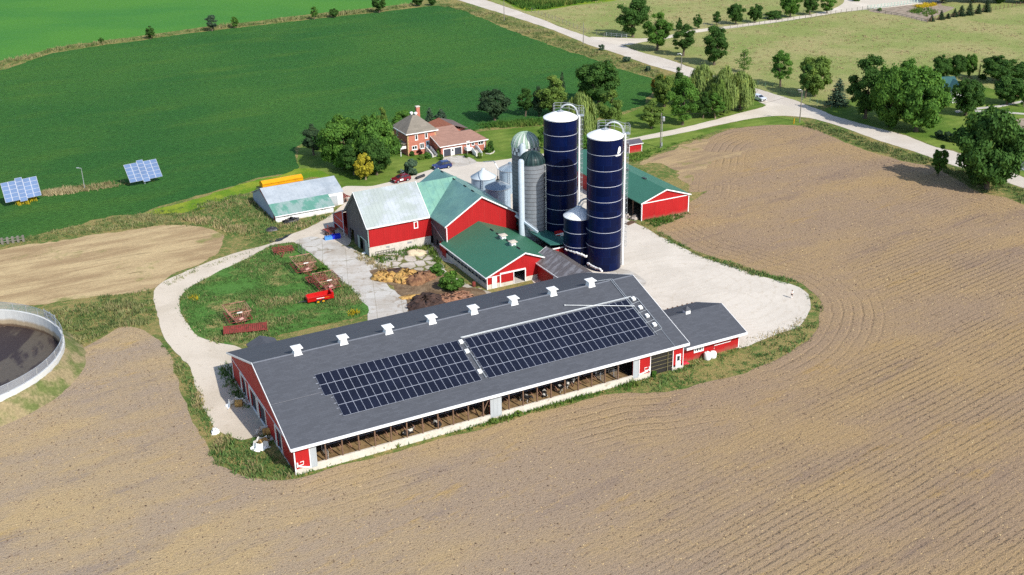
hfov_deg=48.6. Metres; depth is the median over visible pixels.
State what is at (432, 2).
hedgerow bush
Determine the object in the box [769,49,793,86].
broadleaf tree
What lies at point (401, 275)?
straw pile
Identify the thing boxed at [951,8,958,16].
garden evergreen
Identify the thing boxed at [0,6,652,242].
soybean field
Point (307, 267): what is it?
feeder wagon
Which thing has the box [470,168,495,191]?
grain bin
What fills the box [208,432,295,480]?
corner weeds
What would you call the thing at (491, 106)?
windbreak tree
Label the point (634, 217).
scrap heap
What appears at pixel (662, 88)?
tree
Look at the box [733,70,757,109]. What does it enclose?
willow tree
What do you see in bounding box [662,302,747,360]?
milk house
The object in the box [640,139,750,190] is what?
trampled ground
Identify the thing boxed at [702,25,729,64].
broadleaf tree
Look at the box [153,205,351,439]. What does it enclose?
loop lane
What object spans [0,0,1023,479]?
ground
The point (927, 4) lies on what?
garden flowers
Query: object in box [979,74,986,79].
shrub
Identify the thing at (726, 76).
willow tree
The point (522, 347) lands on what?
solar array
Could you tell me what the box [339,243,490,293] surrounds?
broken concrete
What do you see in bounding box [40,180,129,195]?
dry grass
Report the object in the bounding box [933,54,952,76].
lawn tree
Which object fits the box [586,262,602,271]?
foam seal
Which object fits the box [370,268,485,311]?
dirt patch
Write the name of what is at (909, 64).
maple tree
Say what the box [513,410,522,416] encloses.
weed bush
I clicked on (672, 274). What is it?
turning yard
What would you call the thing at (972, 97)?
lawn tree
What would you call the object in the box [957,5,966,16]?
garden evergreen
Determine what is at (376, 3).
hedgerow bush
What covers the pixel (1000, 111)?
lawn path
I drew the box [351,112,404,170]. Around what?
tree
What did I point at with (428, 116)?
spruce tree
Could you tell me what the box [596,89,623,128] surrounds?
windbreak tree
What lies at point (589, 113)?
willow tree
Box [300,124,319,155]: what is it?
broadleaf tree
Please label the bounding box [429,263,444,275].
yard bush
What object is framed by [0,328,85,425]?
earth bank
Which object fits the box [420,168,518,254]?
gable wing
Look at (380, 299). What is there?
concrete yard
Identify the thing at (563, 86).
windbreak tree
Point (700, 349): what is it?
window
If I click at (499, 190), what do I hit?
grain bin
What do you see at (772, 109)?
farm driveway
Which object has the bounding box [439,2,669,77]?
verge weeds
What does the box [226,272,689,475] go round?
dairy barn
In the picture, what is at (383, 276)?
straw pile
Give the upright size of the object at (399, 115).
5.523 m
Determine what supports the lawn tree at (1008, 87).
on the lawn at (951, 119)
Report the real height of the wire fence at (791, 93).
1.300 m
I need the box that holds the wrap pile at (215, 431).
[211,427,219,434]
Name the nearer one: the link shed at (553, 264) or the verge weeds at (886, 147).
the link shed at (553, 264)
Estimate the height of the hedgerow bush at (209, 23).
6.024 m
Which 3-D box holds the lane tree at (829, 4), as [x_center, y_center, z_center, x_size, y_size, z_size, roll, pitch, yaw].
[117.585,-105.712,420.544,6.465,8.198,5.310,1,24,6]
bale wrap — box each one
[225,397,249,408]
[250,435,272,451]
[254,426,270,435]
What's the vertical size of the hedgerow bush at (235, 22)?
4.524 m
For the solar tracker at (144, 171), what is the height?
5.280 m
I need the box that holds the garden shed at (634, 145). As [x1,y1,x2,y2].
[623,138,642,152]
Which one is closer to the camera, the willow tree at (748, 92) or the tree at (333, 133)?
the tree at (333, 133)
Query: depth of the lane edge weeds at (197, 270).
200.57 m
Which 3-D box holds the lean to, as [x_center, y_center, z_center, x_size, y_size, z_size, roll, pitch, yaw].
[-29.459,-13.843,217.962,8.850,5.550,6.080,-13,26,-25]
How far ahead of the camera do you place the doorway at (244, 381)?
157.96 m
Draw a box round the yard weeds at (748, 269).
[656,231,822,310]
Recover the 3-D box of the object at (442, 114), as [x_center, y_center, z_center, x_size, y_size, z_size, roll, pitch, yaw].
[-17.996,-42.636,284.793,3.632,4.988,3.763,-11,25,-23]
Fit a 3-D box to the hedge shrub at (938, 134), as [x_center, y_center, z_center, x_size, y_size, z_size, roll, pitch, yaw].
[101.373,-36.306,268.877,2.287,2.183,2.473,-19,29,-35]
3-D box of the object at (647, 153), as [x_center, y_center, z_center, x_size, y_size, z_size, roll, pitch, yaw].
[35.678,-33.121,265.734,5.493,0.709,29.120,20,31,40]
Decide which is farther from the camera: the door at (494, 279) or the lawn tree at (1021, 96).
the lawn tree at (1021, 96)
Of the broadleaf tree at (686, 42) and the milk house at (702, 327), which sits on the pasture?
the broadleaf tree at (686, 42)
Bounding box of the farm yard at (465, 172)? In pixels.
[342,149,580,263]
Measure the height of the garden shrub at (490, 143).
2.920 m
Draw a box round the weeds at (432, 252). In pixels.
[371,242,445,268]
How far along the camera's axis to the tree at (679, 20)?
395.16 m
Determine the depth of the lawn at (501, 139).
269.75 m
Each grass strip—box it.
[1,193,245,246]
[147,168,329,213]
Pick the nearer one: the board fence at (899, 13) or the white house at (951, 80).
the white house at (951, 80)
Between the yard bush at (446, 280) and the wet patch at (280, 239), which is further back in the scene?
the wet patch at (280, 239)
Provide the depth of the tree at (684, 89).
280.11 m
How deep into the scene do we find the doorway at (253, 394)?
154.17 m
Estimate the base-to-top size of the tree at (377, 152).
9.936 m
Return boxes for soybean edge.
[465,116,543,130]
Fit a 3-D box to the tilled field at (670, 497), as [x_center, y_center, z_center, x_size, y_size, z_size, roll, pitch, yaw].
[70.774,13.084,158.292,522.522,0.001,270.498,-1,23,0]
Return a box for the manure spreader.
[298,288,333,302]
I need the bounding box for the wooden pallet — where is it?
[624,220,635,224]
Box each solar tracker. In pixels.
[0,176,40,202]
[123,159,161,183]
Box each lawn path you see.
[955,101,1022,112]
[975,110,1023,114]
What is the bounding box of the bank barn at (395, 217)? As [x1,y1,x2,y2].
[344,176,456,256]
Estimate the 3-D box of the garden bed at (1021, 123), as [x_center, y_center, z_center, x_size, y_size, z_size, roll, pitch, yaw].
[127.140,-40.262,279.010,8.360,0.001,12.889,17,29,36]
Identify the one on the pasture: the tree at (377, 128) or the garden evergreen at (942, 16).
the garden evergreen at (942, 16)
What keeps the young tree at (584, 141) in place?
on the ground at (238, 242)
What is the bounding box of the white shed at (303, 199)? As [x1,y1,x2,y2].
[251,176,343,221]
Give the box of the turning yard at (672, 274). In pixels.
[532,186,810,347]
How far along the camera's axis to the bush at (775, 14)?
412.17 m
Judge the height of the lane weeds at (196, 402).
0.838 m
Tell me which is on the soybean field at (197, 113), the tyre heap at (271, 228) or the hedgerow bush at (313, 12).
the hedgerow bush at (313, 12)
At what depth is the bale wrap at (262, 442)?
145.26 m
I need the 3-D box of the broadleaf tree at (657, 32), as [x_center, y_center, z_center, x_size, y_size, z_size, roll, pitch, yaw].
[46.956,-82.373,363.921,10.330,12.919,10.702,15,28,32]
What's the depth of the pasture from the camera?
383.48 m
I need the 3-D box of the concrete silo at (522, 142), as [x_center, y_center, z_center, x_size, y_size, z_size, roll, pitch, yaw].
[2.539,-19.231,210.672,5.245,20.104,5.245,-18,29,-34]
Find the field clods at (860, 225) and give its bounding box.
[659,129,1023,309]
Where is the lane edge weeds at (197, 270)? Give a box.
[165,251,249,285]
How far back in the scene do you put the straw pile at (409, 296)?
188.16 m
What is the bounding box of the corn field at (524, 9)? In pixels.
[500,0,614,10]
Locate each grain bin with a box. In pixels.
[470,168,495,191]
[483,161,510,207]
[498,162,511,193]
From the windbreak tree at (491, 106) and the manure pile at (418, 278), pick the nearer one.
the manure pile at (418, 278)
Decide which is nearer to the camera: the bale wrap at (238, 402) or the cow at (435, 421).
the cow at (435, 421)
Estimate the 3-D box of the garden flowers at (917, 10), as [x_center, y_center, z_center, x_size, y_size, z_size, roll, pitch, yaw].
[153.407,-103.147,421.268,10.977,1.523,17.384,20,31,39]
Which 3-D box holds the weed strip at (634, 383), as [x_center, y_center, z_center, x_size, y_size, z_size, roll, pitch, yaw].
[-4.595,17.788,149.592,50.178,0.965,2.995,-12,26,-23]
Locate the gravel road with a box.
[460,0,1023,187]
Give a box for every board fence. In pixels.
[0,235,24,244]
[723,6,867,27]
[868,8,926,22]
[927,2,1020,22]
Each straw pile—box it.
[370,270,396,281]
[392,268,415,283]
[398,294,418,299]
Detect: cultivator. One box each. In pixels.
[272,245,293,256]
[305,274,327,286]
[322,225,336,235]
[343,193,349,201]
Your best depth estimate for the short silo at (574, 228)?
198.07 m
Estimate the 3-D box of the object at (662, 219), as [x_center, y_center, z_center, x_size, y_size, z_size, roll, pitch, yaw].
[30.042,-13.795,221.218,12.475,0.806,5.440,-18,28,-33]
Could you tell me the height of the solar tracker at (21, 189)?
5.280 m
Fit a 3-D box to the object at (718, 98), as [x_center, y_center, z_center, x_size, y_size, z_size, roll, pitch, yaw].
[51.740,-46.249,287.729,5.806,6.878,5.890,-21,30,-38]
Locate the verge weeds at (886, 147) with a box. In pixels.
[801,121,1023,203]
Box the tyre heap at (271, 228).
[266,226,277,231]
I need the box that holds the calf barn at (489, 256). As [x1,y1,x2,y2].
[439,221,544,289]
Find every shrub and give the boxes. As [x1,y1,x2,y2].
[404,158,417,174]
[424,152,430,158]
[485,146,491,152]
[487,140,493,150]
[934,130,942,138]
[941,131,950,140]
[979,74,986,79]
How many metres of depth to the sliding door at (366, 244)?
205.89 m
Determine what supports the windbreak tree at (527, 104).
on the soybean field at (197, 113)
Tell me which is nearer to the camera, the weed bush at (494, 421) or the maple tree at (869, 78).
the weed bush at (494, 421)
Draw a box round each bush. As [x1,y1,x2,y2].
[145,26,154,38]
[204,14,217,30]
[231,17,238,26]
[310,6,317,19]
[317,264,327,273]
[329,8,338,17]
[370,0,385,12]
[412,0,423,5]
[428,0,436,4]
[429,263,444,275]
[437,270,464,290]
[490,417,498,423]
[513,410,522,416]
[622,56,630,61]
[765,10,781,19]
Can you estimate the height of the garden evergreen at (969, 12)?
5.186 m
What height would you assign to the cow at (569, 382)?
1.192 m
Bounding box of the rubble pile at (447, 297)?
[439,290,473,302]
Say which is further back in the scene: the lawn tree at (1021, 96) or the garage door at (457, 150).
the lawn tree at (1021, 96)
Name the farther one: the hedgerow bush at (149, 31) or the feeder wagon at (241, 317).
the hedgerow bush at (149, 31)
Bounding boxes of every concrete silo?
[511,131,540,231]
[518,150,546,246]
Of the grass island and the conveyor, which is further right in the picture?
the conveyor
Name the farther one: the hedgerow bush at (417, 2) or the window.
the hedgerow bush at (417, 2)
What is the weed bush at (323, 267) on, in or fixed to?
on the grass island
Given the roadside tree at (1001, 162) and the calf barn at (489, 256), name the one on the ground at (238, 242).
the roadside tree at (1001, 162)
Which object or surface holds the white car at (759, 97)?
on the gravel road
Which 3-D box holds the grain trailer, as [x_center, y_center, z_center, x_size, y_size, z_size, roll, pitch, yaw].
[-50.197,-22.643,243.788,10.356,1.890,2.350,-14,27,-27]
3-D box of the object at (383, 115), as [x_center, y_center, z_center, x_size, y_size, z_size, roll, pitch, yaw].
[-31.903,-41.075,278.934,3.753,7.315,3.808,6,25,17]
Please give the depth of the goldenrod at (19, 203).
236.81 m
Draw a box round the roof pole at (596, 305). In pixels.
[564,304,626,305]
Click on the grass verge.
(652, 143)
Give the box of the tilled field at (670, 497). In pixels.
[0,125,1023,574]
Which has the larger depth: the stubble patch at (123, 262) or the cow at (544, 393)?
the stubble patch at (123, 262)
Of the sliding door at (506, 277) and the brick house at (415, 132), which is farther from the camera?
the brick house at (415, 132)
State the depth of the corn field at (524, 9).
450.05 m
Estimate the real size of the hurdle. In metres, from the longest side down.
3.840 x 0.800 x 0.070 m
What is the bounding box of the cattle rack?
[223,320,267,333]
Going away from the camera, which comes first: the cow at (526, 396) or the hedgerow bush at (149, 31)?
the cow at (526, 396)
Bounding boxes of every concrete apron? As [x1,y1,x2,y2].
[443,156,475,166]
[610,268,645,285]
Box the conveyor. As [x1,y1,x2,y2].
[515,213,538,232]
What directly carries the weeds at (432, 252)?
on the broken concrete
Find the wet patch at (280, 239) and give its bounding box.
[269,234,290,241]
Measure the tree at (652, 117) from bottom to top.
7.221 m
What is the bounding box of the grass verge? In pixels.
[627,116,804,158]
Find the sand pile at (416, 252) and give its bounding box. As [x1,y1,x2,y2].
[406,249,426,255]
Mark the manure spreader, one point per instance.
(322, 296)
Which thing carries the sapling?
on the pasture
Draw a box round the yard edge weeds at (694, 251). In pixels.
[643,227,746,274]
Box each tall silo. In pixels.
[543,102,583,247]
[586,120,630,271]
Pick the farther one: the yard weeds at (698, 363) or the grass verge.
the grass verge
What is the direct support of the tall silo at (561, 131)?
on the turning yard at (672, 274)
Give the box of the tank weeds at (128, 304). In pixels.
[43,287,155,344]
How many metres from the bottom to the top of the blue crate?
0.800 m
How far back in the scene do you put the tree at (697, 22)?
396.53 m
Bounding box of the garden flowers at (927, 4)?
[913,2,937,7]
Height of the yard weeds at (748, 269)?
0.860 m
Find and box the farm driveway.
[623,101,814,140]
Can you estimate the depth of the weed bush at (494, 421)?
149.96 m
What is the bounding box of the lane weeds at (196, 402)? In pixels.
[161,344,212,438]
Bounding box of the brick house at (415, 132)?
[393,105,487,156]
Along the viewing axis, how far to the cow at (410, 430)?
146.58 m
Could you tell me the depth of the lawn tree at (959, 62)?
320.49 m
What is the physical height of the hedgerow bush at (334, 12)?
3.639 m
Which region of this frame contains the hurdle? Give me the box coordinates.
[375,248,393,254]
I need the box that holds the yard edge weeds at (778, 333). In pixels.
[746,315,805,345]
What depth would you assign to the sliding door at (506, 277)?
191.82 m
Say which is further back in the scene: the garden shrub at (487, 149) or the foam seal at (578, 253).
the garden shrub at (487, 149)
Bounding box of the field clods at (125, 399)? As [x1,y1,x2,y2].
[25,331,211,467]
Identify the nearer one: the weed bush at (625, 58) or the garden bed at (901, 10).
the weed bush at (625, 58)
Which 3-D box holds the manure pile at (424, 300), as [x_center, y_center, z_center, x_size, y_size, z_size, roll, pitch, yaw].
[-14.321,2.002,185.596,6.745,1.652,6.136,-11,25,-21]
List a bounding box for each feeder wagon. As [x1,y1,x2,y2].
[222,300,252,324]
[289,253,316,275]
[312,270,340,294]
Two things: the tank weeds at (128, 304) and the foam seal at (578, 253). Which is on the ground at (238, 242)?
the tank weeds at (128, 304)
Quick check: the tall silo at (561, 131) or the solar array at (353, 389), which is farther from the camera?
the tall silo at (561, 131)
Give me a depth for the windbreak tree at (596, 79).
298.45 m
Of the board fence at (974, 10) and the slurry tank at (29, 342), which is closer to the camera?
the slurry tank at (29, 342)
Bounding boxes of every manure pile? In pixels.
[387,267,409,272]
[405,270,436,285]
[407,292,445,310]
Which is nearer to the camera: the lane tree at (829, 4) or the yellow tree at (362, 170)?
the yellow tree at (362, 170)
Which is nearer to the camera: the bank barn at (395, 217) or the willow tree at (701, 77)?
the bank barn at (395, 217)
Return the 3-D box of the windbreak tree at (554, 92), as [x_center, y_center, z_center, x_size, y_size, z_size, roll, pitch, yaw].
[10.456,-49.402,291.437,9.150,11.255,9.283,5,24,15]
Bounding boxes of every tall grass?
[173,193,330,243]
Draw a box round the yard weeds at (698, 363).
[638,307,819,392]
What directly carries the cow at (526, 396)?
on the dairy barn at (304, 420)
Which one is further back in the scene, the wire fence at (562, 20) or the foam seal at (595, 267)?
the wire fence at (562, 20)
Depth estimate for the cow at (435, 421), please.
148.44 m
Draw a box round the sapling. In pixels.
[734,49,753,70]
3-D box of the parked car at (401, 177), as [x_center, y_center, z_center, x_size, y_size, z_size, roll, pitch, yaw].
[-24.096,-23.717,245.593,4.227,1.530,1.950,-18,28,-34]
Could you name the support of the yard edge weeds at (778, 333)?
on the turning yard at (672, 274)
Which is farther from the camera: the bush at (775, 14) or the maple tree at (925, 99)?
the bush at (775, 14)
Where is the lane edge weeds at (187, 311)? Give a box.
[177,277,209,328]
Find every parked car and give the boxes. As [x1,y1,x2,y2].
[391,173,410,182]
[431,159,451,168]
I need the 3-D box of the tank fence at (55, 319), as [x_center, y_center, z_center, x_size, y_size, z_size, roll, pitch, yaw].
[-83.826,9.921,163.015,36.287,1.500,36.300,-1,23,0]
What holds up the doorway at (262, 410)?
in the dairy barn at (304, 420)
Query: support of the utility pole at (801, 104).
on the grass verge
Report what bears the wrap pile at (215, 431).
on the ground at (238, 242)
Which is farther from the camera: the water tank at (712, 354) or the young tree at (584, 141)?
the young tree at (584, 141)
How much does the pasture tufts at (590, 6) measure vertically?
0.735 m
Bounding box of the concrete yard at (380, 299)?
[295,236,407,319]
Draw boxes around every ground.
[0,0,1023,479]
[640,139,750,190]
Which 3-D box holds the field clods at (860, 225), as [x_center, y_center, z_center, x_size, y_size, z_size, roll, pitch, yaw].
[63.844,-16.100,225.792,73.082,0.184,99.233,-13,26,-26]
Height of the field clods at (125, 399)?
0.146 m
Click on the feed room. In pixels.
(551, 238)
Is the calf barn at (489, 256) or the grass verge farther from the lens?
the grass verge
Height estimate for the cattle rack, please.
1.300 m
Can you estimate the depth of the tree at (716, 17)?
402.80 m
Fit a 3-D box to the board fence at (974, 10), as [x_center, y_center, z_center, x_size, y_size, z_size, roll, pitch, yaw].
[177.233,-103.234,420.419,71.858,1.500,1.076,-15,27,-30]
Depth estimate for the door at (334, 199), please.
231.32 m
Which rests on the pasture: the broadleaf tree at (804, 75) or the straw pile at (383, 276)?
the broadleaf tree at (804, 75)
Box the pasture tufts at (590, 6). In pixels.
[540,0,805,34]
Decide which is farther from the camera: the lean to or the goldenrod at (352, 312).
the lean to
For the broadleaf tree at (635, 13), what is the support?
on the pasture
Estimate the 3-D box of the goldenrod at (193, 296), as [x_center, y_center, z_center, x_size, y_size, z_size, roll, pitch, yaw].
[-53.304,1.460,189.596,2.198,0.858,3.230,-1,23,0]
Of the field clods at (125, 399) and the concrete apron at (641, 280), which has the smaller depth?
the field clods at (125, 399)
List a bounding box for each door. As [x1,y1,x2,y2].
[330,195,337,205]
[365,241,368,255]
[444,149,450,156]
[455,147,460,154]
[492,276,496,288]
[501,272,513,282]
[675,354,680,367]
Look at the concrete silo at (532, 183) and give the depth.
203.93 m
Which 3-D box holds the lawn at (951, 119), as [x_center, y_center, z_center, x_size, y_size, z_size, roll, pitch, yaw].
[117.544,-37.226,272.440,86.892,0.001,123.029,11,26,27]
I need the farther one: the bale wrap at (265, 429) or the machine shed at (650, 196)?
the machine shed at (650, 196)
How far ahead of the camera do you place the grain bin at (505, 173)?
235.82 m
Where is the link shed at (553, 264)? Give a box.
[536,247,592,280]
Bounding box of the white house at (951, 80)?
[942,76,961,102]
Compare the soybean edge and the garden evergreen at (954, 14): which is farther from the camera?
the garden evergreen at (954, 14)
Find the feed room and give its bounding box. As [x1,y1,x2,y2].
[516,221,562,252]
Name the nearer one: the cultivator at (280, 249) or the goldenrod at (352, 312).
the goldenrod at (352, 312)
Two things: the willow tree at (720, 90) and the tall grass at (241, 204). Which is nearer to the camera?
the tall grass at (241, 204)
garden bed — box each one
[869,1,953,20]
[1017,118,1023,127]
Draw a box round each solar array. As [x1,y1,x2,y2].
[314,340,481,415]
[458,296,661,377]
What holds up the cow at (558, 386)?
on the dairy barn at (304, 420)
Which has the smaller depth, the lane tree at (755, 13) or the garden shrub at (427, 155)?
the garden shrub at (427, 155)
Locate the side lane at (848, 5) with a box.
[591,0,938,44]
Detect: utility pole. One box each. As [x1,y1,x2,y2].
[660,113,664,147]
[798,89,802,122]
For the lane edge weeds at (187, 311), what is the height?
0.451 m
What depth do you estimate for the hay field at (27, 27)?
443.56 m
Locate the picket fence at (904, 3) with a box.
[867,0,932,8]
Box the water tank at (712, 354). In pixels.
[704,350,716,359]
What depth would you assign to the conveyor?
205.43 m
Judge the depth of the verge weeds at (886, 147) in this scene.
256.45 m
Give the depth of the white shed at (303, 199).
228.18 m
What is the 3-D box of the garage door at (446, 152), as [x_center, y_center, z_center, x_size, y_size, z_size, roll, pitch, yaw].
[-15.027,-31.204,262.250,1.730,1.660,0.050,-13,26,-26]
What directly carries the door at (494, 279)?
in the calf barn at (489, 256)
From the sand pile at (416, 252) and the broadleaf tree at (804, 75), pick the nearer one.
the sand pile at (416, 252)
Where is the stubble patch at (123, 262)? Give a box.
[0,225,223,304]
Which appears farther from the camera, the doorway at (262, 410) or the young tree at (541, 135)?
the young tree at (541, 135)
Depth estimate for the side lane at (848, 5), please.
425.40 m
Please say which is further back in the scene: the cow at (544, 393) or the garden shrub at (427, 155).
the garden shrub at (427, 155)
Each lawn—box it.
[297,97,764,187]
[824,87,1023,176]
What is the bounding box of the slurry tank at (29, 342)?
[0,309,64,401]
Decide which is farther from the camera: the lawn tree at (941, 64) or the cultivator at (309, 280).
the lawn tree at (941, 64)
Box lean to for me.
[332,210,347,237]
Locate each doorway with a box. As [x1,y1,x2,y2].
[239,371,247,399]
[248,385,257,415]
[256,397,266,425]
[274,424,282,454]
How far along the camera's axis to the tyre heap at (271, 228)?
218.97 m
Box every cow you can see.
[401,425,415,435]
[430,417,441,426]
[519,393,532,402]
[540,386,547,396]
[554,383,565,391]
[565,377,576,388]
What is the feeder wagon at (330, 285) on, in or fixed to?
on the grass island
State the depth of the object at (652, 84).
308.02 m
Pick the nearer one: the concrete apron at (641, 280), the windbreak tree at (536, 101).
the concrete apron at (641, 280)
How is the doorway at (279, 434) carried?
in the dairy barn at (304, 420)
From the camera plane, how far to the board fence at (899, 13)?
414.33 m
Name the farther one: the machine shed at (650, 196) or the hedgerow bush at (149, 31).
the hedgerow bush at (149, 31)
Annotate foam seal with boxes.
[565,248,586,257]
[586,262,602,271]
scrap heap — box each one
[282,217,299,223]
[630,214,638,219]
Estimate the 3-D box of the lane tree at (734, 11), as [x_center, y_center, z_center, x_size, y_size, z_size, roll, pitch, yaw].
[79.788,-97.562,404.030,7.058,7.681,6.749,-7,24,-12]
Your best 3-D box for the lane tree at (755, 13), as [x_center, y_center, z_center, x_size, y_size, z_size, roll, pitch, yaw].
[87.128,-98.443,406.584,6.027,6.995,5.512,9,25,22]
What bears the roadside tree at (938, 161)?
on the ground at (238, 242)
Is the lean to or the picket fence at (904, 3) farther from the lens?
the picket fence at (904, 3)
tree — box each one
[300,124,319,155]
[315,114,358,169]
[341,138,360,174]
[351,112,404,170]
[353,153,373,179]
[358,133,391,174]
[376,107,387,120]
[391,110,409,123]
[425,107,434,121]
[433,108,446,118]
[476,88,511,120]
[516,87,533,116]
[532,85,544,115]
[535,75,568,111]
[537,125,543,149]
[560,71,567,107]
[564,91,598,137]
[575,59,620,105]
[577,135,586,149]
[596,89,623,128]
[614,0,651,37]
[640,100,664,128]
[642,12,673,50]
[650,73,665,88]
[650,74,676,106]
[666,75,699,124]
[671,23,695,55]
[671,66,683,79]
[676,17,681,30]
[689,64,713,102]
[693,13,701,28]
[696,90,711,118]
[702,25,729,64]
[705,79,732,115]
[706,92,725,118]
[709,65,742,110]
[712,11,721,24]
[726,3,746,24]
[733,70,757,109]
[747,4,762,22]
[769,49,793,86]
[779,0,803,17]
[797,55,832,96]
[799,63,812,97]
[803,0,819,14]
[820,0,836,13]
[825,78,850,107]
[843,54,885,118]
[869,62,907,128]
[893,65,957,131]
[900,57,918,72]
[931,145,948,175]
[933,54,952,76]
[943,83,950,91]
[948,54,966,78]
[950,78,986,114]
[950,103,1023,189]
[965,53,977,76]
[981,55,1018,80]
[994,74,1023,104]
[1012,61,1023,79]
[1019,88,1023,106]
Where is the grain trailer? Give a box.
[256,174,302,188]
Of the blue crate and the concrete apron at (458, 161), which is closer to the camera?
the blue crate
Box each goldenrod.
[13,196,37,205]
[188,292,198,299]
[348,308,359,316]
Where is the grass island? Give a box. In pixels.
[180,243,368,344]
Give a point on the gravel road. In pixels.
(902, 141)
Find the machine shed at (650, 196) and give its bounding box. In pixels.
[577,149,690,220]
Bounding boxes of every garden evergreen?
[937,10,944,19]
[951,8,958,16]
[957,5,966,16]
[966,2,974,15]
[974,3,982,13]
[982,0,991,12]
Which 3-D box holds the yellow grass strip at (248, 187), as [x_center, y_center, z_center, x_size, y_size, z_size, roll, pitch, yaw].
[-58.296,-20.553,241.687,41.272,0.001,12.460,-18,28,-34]
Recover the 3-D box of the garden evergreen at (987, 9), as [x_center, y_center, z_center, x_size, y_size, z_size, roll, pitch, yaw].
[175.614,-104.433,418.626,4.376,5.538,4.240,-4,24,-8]
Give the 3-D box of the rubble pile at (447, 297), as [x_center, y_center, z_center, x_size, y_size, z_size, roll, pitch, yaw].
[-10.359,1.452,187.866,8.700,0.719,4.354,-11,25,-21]
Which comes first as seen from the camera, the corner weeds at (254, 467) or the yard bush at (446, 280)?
the corner weeds at (254, 467)
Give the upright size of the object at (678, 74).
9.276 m
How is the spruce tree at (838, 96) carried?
on the lawn at (951, 119)
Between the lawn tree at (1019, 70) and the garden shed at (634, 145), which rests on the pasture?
the lawn tree at (1019, 70)
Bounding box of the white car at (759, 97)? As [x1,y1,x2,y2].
[754,93,766,101]
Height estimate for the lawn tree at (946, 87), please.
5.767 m
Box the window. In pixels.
[694,346,703,352]
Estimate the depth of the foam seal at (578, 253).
197.42 m
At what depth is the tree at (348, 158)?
247.32 m
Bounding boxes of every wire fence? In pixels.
[531,8,601,35]
[757,83,831,108]
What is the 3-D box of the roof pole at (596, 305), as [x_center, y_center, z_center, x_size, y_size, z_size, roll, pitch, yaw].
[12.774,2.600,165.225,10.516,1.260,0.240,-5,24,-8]
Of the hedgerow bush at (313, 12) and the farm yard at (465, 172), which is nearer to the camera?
the farm yard at (465, 172)
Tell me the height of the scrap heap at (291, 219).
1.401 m
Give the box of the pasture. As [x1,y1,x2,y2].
[491,0,1023,106]
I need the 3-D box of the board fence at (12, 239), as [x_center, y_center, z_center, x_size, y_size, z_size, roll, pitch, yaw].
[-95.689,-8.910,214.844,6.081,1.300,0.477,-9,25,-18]
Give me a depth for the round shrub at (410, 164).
248.40 m
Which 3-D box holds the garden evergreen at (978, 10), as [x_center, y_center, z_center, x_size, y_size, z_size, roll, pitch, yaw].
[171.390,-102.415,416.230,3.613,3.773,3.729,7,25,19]
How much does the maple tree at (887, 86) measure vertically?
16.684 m
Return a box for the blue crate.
[324,233,340,239]
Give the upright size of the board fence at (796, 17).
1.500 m
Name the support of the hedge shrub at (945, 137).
on the lawn at (951, 119)
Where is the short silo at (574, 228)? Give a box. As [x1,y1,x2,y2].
[563,198,586,265]
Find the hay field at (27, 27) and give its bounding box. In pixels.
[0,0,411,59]
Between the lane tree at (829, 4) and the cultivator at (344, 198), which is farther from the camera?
the lane tree at (829, 4)
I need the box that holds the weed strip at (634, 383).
[297,378,640,476]
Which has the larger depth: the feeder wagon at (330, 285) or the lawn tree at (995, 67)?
the lawn tree at (995, 67)
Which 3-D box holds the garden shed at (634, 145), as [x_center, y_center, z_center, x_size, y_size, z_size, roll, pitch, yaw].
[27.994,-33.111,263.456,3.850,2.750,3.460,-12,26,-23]
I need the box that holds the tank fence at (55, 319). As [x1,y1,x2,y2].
[0,302,63,391]
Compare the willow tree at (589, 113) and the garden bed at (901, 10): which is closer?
the willow tree at (589, 113)
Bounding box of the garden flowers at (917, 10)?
[907,6,939,16]
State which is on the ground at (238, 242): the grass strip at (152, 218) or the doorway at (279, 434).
the grass strip at (152, 218)
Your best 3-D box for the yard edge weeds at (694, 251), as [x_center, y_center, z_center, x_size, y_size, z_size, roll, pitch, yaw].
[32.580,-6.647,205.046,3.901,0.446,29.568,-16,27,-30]
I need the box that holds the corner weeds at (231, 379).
[218,361,249,407]
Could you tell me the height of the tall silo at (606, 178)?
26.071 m
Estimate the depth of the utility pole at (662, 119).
263.63 m

